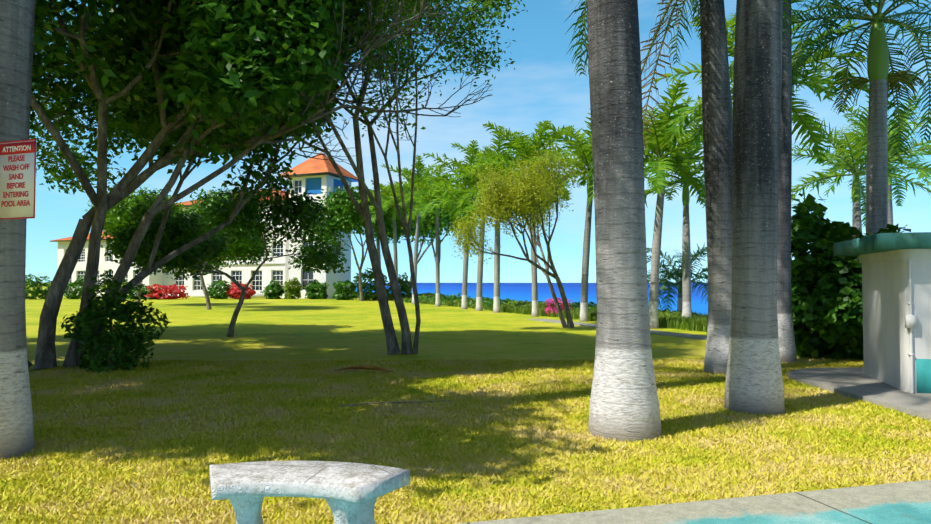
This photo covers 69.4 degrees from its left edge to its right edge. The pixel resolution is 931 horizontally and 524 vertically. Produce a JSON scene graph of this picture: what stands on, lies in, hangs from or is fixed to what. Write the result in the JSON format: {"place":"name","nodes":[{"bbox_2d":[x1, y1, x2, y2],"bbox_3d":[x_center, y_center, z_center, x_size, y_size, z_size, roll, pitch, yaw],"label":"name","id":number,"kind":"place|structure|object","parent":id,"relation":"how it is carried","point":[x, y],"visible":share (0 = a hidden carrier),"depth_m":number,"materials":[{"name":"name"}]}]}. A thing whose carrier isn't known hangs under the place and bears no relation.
{"place":"outdoors","nodes":[
{"label":"outdoors","id":0,"kind":"place"},
{"bbox_2d":[29,0,149,196],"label":"tree","id":1,"kind":"object","parent":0,"point":[65,94],"depth_m":21.06,"materials":[{"name":"green plant"}]},
{"bbox_2d":[164,145,357,298],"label":"villa building","id":2,"kind":"structure","parent":0,"point":[314,176],"depth_m":69.81,"materials":[{"name":"white paint"}]},
{"bbox_2d":[357,295,545,309],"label":"hedge","id":3,"kind":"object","parent":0,"point":[444,303],"depth_m":46.44,"materials":[{"name":"green plant"}]},
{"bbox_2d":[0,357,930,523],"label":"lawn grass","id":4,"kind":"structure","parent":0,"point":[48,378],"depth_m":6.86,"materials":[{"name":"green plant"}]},
{"bbox_2d":[0,283,930,523],"bbox_3d":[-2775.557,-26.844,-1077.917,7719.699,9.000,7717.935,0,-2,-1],"label":"lawn","id":5,"kind":"structure","parent":0,"point":[302,328],"depth_m":15.71,"materials":[{"name":"plant"}]},
{"bbox_2d":[0,0,34,459],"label":"palm tree","id":6,"kind":"object","parent":5,"relation":"on","point":[17,18],"visible":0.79,"depth_m":6.19,"materials":[{"name":"grey plant"}]},
{"bbox_2d":[0,139,36,219],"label":"sign plate","id":7,"kind":"object","parent":6,"relation":"attached to","point":[17,179],"visible":1,"depth_m":5.96,"materials":[{"name":"white metal"}]},
{"bbox_2d":[25,273,51,299],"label":"bush","id":8,"kind":"object","parent":5,"relation":"on","point":[38,290],"visible":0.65,"depth_m":63.62,"materials":[{"name":"green plant"}]},
{"bbox_2d":[64,275,99,298],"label":"bush","id":9,"kind":"object","parent":5,"relation":"on","point":[70,293],"visible":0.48,"depth_m":63.92,"materials":[{"name":"green plant"}]},
{"bbox_2d":[50,231,163,295],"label":"villa wing","id":10,"kind":"structure","parent":5,"relation":"on","point":[106,264],"depth_m":77.89,"materials":[{"name":"white paint"}]},
{"bbox_2d":[100,281,128,293],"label":"bush","id":11,"kind":"object","parent":5,"relation":"on","point":[119,289],"visible":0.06,"depth_m":64.17,"materials":[{"name":"green plant"}]},
{"bbox_2d":[60,269,171,372],"bbox_3d":[-6.352,1.066,12.222,1.764,1.871,1.863,0,-2,-1],"label":"bush","id":12,"kind":"object","parent":5,"relation":"on","point":[95,347],"depth_m":11.94,"materials":[{"name":"green plant"}]},
{"bbox_2d":[82,185,186,302],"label":"screen tree","id":13,"kind":"object","parent":5,"relation":"on","point":[112,220],"depth_m":44.46,"materials":[{"name":"green plant"}]},
{"bbox_2d":[127,285,163,299],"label":"bush","id":14,"kind":"object","parent":5,"relation":"on","point":[134,291],"visible":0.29,"depth_m":63.39,"materials":[{"name":"green plant"}]},
{"bbox_2d":[144,283,189,298],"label":"flowering bush","id":15,"kind":"object","parent":5,"relation":"on","point":[173,291],"visible":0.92,"depth_m":63.28,"materials":[{"name":"red plant"}]},
{"bbox_2d":[202,279,235,298],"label":"bush","id":16,"kind":"object","parent":5,"relation":"on","point":[214,289],"visible":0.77,"depth_m":64.04,"materials":[{"name":"green plant"}]},
{"bbox_2d":[101,163,349,336],"bbox_3d":[-7.135,-0.278,20.191,7.349,5.018,5.444,0,-2,-1],"label":"tree","id":17,"kind":"object","parent":5,"relation":"on","point":[174,236],"depth_m":19.67,"materials":[{"name":"green plant"}]},
{"bbox_2d":[173,186,277,309],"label":"screen tree","id":18,"kind":"object","parent":5,"relation":"on","point":[242,249],"depth_m":39.19,"materials":[{"name":"green plant"}]},
{"bbox_2d":[226,282,255,298],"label":"flowering bush","id":19,"kind":"object","parent":5,"relation":"on","point":[234,288],"visible":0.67,"depth_m":64.00,"materials":[{"name":"red plant"}]},
{"bbox_2d":[27,0,492,369],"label":"tree","id":20,"kind":"object","parent":5,"relation":"on","point":[259,60],"depth_m":12.16,"materials":[{"name":"green plant"}]},
{"bbox_2d":[260,279,283,298],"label":"bush","id":21,"kind":"object","parent":5,"relation":"on","point":[276,291],"visible":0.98,"depth_m":64.61,"materials":[{"name":"green plant"}]},
{"bbox_2d":[283,277,302,298],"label":"bush","id":22,"kind":"object","parent":5,"relation":"on","point":[290,291],"visible":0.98,"depth_m":64.23,"materials":[{"name":"green plant"}]},
{"bbox_2d":[209,461,409,523],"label":"concrete bench","id":23,"kind":"object","parent":5,"relation":"on","point":[349,492],"visible":1,"depth_m":3.78,"materials":[{"name":"concrete"}]},
{"bbox_2d":[303,279,328,298],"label":"bush","id":24,"kind":"object","parent":5,"relation":"on","point":[317,291],"visible":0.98,"depth_m":63.48,"materials":[{"name":"green plant"}]},
{"bbox_2d":[130,0,527,354],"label":"thin tree","id":25,"kind":"object","parent":5,"relation":"on","point":[362,17],"depth_m":14.97,"materials":[{"name":"plant"}]},
{"bbox_2d":[333,280,357,299],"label":"bush","id":26,"kind":"object","parent":5,"relation":"on","point":[342,292],"visible":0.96,"depth_m":61.06,"materials":[{"name":"green plant"}]},
{"bbox_2d":[302,185,416,300],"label":"tree","id":27,"kind":"object","parent":5,"relation":"on","point":[339,214],"depth_m":56.17,"materials":[{"name":"green plant"}]},
{"bbox_2d":[335,366,394,372],"bbox_3d":[-1.772,1.868,11.716,1.150,0.096,0.228,0,-2,11],"label":"fallen palm sheath","id":28,"kind":"object","parent":5,"relation":"on","point":[368,367],"visible":0.98,"depth_m":11.70,"materials":[{"name":"brown plant"}]},
{"bbox_2d":[353,268,387,300],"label":"bush","id":29,"kind":"object","parent":5,"relation":"on","point":[366,286],"visible":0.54,"depth_m":59.09,"materials":[{"name":"green plant"}]},
{"bbox_2d":[350,186,404,300],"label":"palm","id":30,"kind":"object","parent":5,"relation":"on","point":[378,247],"depth_m":58.71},
{"bbox_2d":[357,179,427,301],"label":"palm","id":31,"kind":"object","parent":5,"relation":"on","point":[383,200],"depth_m":53.67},
{"bbox_2d":[368,189,409,222],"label":"palm rachis","id":32,"kind":"object","parent":31,"relation":"attached to","point":[392,205],"visible":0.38,"depth_m":53.62,"materials":[{"name":"green"}]},
{"bbox_2d":[338,400,450,406],"bbox_3d":[-0.893,1.827,8.722,1.501,0.037,0.071,0,-2,-14],"label":"fallen stick","id":33,"kind":"object","parent":5,"relation":"on","point":[386,402],"visible":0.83,"depth_m":8.69,"materials":[{"name":"brown wood"}]},
{"bbox_2d":[385,272,411,299],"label":"bush","id":34,"kind":"object","parent":5,"relation":"on","point":[405,286],"visible":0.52,"depth_m":61.36,"materials":[{"name":"green plant"}]},
{"bbox_2d":[380,155,451,303],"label":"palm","id":35,"kind":"object","parent":5,"relation":"on","point":[423,173],"depth_m":49.40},
{"bbox_2d":[384,159,434,202],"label":"palm rachis","id":36,"kind":"object","parent":35,"relation":"on","point":[408,180],"visible":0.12,"depth_m":49.37,"materials":[{"name":"green"}]},
{"bbox_2d":[402,293,444,297],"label":"cliff bush","id":37,"kind":"object","parent":5,"relation":"on","point":[409,295],"visible":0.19,"depth_m":60.20,"materials":[{"name":"green plant"}]},
{"bbox_2d":[406,296,450,302],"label":"cliff bush","id":38,"kind":"object","parent":5,"relation":"on","point":[429,298],"visible":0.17,"depth_m":52.60,"materials":[{"name":"green plant"}]},
{"bbox_2d":[400,164,460,306],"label":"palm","id":39,"kind":"object","parent":5,"relation":"on","point":[423,195],"depth_m":44.48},
{"bbox_2d":[404,169,459,221],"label":"palm rachis","id":40,"kind":"object","parent":39,"relation":"attached to","point":[430,193],"visible":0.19,"depth_m":44.58,"materials":[{"name":"green"}]},
{"bbox_2d":[418,292,444,298],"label":"cliff bush","id":41,"kind":"object","parent":5,"relation":"on","point":[429,294],"visible":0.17,"depth_m":56.00,"materials":[{"name":"green plant"}]},
{"bbox_2d":[400,189,478,292],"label":"tree","id":42,"kind":"object","parent":5,"relation":"on","point":[429,226],"depth_m":62.47,"materials":[{"name":"green plant"}]},
{"bbox_2d":[402,187,488,293],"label":"tree","id":43,"kind":"object","parent":5,"relation":"on","point":[434,249],"depth_m":75.08,"materials":[{"name":"green plant"}]},
{"bbox_2d":[428,293,470,302],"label":"cliff bush","id":44,"kind":"object","parent":5,"relation":"on","point":[451,298],"visible":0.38,"depth_m":49.52,"materials":[{"name":"green plant"}]},
{"bbox_2d":[421,140,486,308],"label":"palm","id":45,"kind":"object","parent":5,"relation":"on","point":[471,158],"depth_m":39.95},
{"bbox_2d":[423,146,473,206],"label":"palm rachis","id":46,"kind":"object","parent":45,"relation":"attached to","point":[452,181],"visible":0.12,"depth_m":40.17,"materials":[{"name":"green"}]},
{"bbox_2d":[454,296,489,302],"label":"cliff bush","id":47,"kind":"object","parent":5,"relation":"on","point":[455,301],"visible":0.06,"depth_m":47.11,"materials":[{"name":"green plant"}]},
{"bbox_2d":[427,153,529,310],"bbox_3d":[1.122,-1.710,37.654,6.664,8.895,6.571,0,-2,-1],"label":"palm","id":48,"kind":"object","parent":5,"relation":"on","point":[463,186],"depth_m":37.73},
{"bbox_2d":[435,161,481,220],"bbox_3d":[0.953,-3.908,37.976,5.959,4.311,5.954,-1,-2,29],"label":"palm rachis","id":49,"kind":"object","parent":48,"relation":"attached to","point":[460,191],"visible":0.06,"depth_m":37.76,"materials":[{"name":"green"}]},
{"bbox_2d":[457,297,514,303],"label":"cliff bush","id":50,"kind":"object","parent":5,"relation":"on","point":[485,300],"visible":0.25,"depth_m":43.94,"materials":[{"name":"green plant"}]},
{"bbox_2d":[449,125,528,312],"bbox_3d":[2.009,-2.151,35.691,5.878,9.656,5.959,0,-2,-1],"label":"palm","id":51,"kind":"object","parent":5,"relation":"on","point":[472,172],"depth_m":35.47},
{"bbox_2d":[455,127,511,214],"bbox_3d":[1.700,-4.590,35.642,5.460,4.518,5.436,-1,-2,36],"label":"palm rachis","id":52,"kind":"object","parent":51,"relation":"attached to","point":[488,161],"visible":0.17,"depth_m":35.55,"materials":[{"name":"green"}]},
{"bbox_2d":[484,300,523,306],"bbox_3d":[2.555,2.574,39.944,3.045,0.605,4.005,0,-2,-1],"label":"cliff bush","id":53,"kind":"object","parent":5,"relation":"on","point":[490,304],"visible":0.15,"depth_m":39.12,"materials":[{"name":"green plant"}]},
{"bbox_2d":[448,142,588,327],"bbox_3d":[2.496,-0.747,23.178,4.461,6.147,6.879,-1,-2,36],"label":"yellow tree","id":54,"kind":"object","parent":5,"relation":"on","point":[534,176],"depth_m":21.71,"materials":[{"name":"plant"}]},
{"bbox_2d":[503,300,549,312],"bbox_3d":[3.935,2.457,37.172,4.308,0.699,4.629,0,-2,-1],"label":"cliff bush","id":55,"kind":"object","parent":5,"relation":"on","point":[519,303],"visible":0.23,"depth_m":36.47,"materials":[{"name":"green plant"}]},
{"bbox_2d":[469,120,589,316],"bbox_3d":[3.188,-1.988,31.517,6.174,9.074,5.510,0,-2,-1],"label":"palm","id":56,"kind":"object","parent":5,"relation":"on","point":[516,141],"depth_m":31.30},
{"bbox_2d":[473,125,576,191],"bbox_3d":[3.137,-4.524,31.662,5.136,3.716,5.376,-1,-2,34],"label":"palm rachis","id":57,"kind":"object","parent":56,"relation":"attached to","point":[526,152],"visible":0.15,"depth_m":31.25,"materials":[{"name":"green"}]},
{"bbox_2d":[543,298,574,314],"bbox_3d":[4.355,2.112,31.643,1.631,0.911,1.503,0,-2,-1],"label":"bougainvillea","id":58,"kind":"object","parent":5,"relation":"on","point":[552,302],"depth_m":31.38,"materials":[{"name":"pink plant"}]},
{"bbox_2d":[569,301,596,310],"bbox_3d":[6.290,2.364,34.204,4.660,0.698,4.748,2,-2,-42],"label":"cliff bush","id":59,"kind":"object","parent":5,"relation":"on","point":[589,304],"visible":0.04,"depth_m":33.94,"materials":[{"name":"green plant"}]},
{"bbox_2d":[524,108,668,321],"bbox_3d":[5.334,-2.152,27.465,5.998,9.157,6.104,0,-2,-1],"label":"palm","id":60,"kind":"object","parent":5,"relation":"on","point":[577,147],"depth_m":27.39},
{"bbox_2d":[524,123,650,182],"bbox_3d":[4.813,-4.226,27.713,5.284,4.854,5.920,-2,-2,44],"label":"palm rachis","id":61,"kind":"object","parent":60,"relation":"on","point":[586,170],"visible":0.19,"depth_m":27.38,"materials":[{"name":"green"}]},
{"bbox_2d":[587,0,661,441],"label":"palm","id":62,"kind":"object","parent":5,"relation":"on","point":[624,402],"visible":1,"depth_m":6.96,"materials":[{"name":"grey plant"}]},
{"bbox_2d":[581,79,704,328],"bbox_3d":[7.143,-1.798,23.337,5.974,8.196,6.039,0,-2,-1],"label":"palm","id":63,"kind":"object","parent":5,"relation":"on","point":[661,124],"depth_m":23.11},
{"bbox_2d":[590,82,703,201],"bbox_3d":[7.013,-3.905,23.270,5.199,3.776,5.851,1,-2,-36],"label":"palm rachis","id":64,"kind":"object","parent":63,"relation":"attached to","point":[659,154],"visible":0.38,"depth_m":23.21,"materials":[{"name":"green"}]},
{"bbox_2d":[588,309,702,318],"bbox_3d":[7.768,2.224,27.594,5.536,0.578,5.419,0,-2,-1],"label":"cliff bush","id":65,"kind":"object","parent":5,"relation":"on","point":[664,312],"visible":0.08,"depth_m":27.41,"materials":[{"name":"green plant"}]},
{"bbox_2d":[489,304,813,332],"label":"tall cliff grass","id":66,"kind":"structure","parent":5,"relation":"on","point":[691,323],"depth_m":26.21,"materials":[{"name":"green plant"}]},
{"bbox_2d":[644,97,704,316],"bbox_3d":[8.470,-1.869,26.123,6.171,8.506,6.702,0,-2,-1],"label":"palm","id":67,"kind":"object","parent":5,"relation":"on","point":[686,275],"depth_m":25.96,"materials":[{"name":"green plant"}]},
{"bbox_2d":[646,243,707,311],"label":"young palm","id":68,"kind":"object","parent":5,"relation":"on","point":[678,273],"depth_m":30.35,"materials":[{"name":"green plant"}]},
{"bbox_2d":[647,250,707,299],"bbox_3d":[9.609,1.018,30.577,4.951,3.562,5.415,-2,-2,44],"label":"young palm rachis","id":69,"kind":"object","parent":68,"relation":"on","point":[673,283],"visible":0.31,"depth_m":30.46,"materials":[{"name":"green"}]},
{"bbox_2d":[565,0,798,374],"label":"palm","id":70,"kind":"object","parent":5,"relation":"on","point":[717,122],"depth_m":11.75,"materials":[{"name":"grey plant"}]},
{"bbox_2d":[527,319,849,352],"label":"footpath","id":71,"kind":"structure","parent":5,"relation":"on","point":[685,335],"depth_m":20.97,"materials":[{"name":"concrete"}]},
{"bbox_2d":[724,0,784,415],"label":"palm","id":72,"kind":"object","parent":5,"relation":"on","point":[754,382],"visible":0.98,"depth_m":8.28,"materials":[{"name":"grey plant"}]},
{"bbox_2d":[666,0,848,363],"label":"palm","id":73,"kind":"object","parent":5,"relation":"on","point":[787,349],"depth_m":13.41,"materials":[{"name":"grey plant"}]},
{"bbox_2d":[676,0,828,61],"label":"palm rachis","id":74,"kind":"object","parent":73,"relation":"attached to","point":[699,8],"visible":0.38,"depth_m":16.48,"materials":[{"name":"green plant"}]},
{"bbox_2d":[653,0,899,163],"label":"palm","id":75,"kind":"object","parent":5,"relation":"on","point":[815,87],"visible":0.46,"depth_m":18.82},
{"bbox_2d":[658,25,894,159],"bbox_3d":[8.453,-5.441,19.071,5.783,4.707,5.554,1,-2,-40],"label":"palm rachis","id":76,"kind":"object","parent":75,"relation":"on","point":[797,83],"visible":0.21,"depth_m":18.75,"materials":[{"name":"green"}]},
{"bbox_2d":[729,0,930,235],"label":"palm","id":77,"kind":"object","parent":5,"relation":"on","point":[906,77],"depth_m":15.62,"materials":[{"name":"green plant"}]},
{"bbox_2d":[729,0,930,159],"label":"palm rachis","id":78,"kind":"object","parent":77,"relation":"attached to","point":[867,17],"visible":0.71,"depth_m":15.79,"materials":[{"name":"green plant"}]},
{"bbox_2d":[791,193,869,358],"bbox_3d":[7.521,0.318,15.125,3.113,3.667,3.151,0,-2,-1],"label":"bush behind hut","id":79,"kind":"object","parent":5,"relation":"on","point":[806,225],"depth_m":14.14,"materials":[{"name":"green plant"}]},
{"bbox_2d":[793,221,910,360],"bbox_3d":[8.155,0.613,13.908,2.970,2.956,2.672,0,-2,-1],"label":"bush behind hut","id":80,"kind":"object","parent":5,"relation":"on","point":[846,334],"depth_m":13.37,"materials":[{"name":"green plant"}]},
{"bbox_2d":[788,367,930,421],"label":"walkway","id":81,"kind":"structure","parent":5,"relation":"on","point":[856,383],"depth_m":9.60,"materials":[{"name":"concrete"}]},
{"bbox_2d":[833,232,930,392],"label":"hut","id":82,"kind":"object","parent":81,"relation":"on","point":[896,284],"depth_m":9.49,"materials":[{"name":"white paint"}]},
{"bbox_2d":[791,73,930,235],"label":"palm","id":83,"kind":"object","parent":5,"relation":"on","point":[853,138],"depth_m":25.06,"materials":[{"name":"green plant"}]},
{"bbox_2d":[791,118,930,210],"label":"palm rachis","id":84,"kind":"object","parent":83,"relation":"attached to","point":[853,170],"visible":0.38,"depth_m":25.18,"materials":[{"name":"green"}]},
{"bbox_2d":[793,95,930,228],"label":"palm","id":85,"kind":"object","parent":5,"relation":"on","point":[920,175],"depth_m":29.99,"materials":[{"name":"green plant"}]},
{"bbox_2d":[794,105,930,204],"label":"palm rachis","id":86,"kind":"object","parent":85,"relation":"attached to","point":[892,161],"visible":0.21,"depth_m":30.08,"materials":[{"name":"green"}]},
{"bbox_2d":[25,0,930,282],"label":"sky","id":87,"kind":"structure","parent":0,"point":[543,85],"materials":[{"name":"blue"}]},
{"bbox_2d":[355,283,707,314],"bbox_3d":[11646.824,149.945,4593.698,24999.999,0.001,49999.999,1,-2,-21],"label":"sea water","id":88,"kind":"structure","parent":0,"point":[518,292],"depth_m":647.78,"materials":[{"name":"blue liquid"}]},
{"bbox_2d":[581,0,677,126],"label":"palm rachis","id":89,"kind":"object","parent":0,"point":[660,24],"visible":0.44,"depth_m":12.33,"materials":[{"name":"green plant"}]},
{"bbox_2d":[645,118,704,199],"bbox_3d":[8.472,-3.535,26.167,6.013,5.095,6.528,0,-2,-1],"label":"palm rachis","id":90,"kind":"object","parent":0,"point":[688,179],"visible":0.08,"depth_m":26.05,"materials":[{"name":"green"}]},
{"bbox_2d":[457,480,930,523],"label":"pool deck paving","id":91,"kind":"structure","parent":0,"point":[902,503],"depth_m":4.57,"materials":[{"name":"beige concrete"}]}
]}

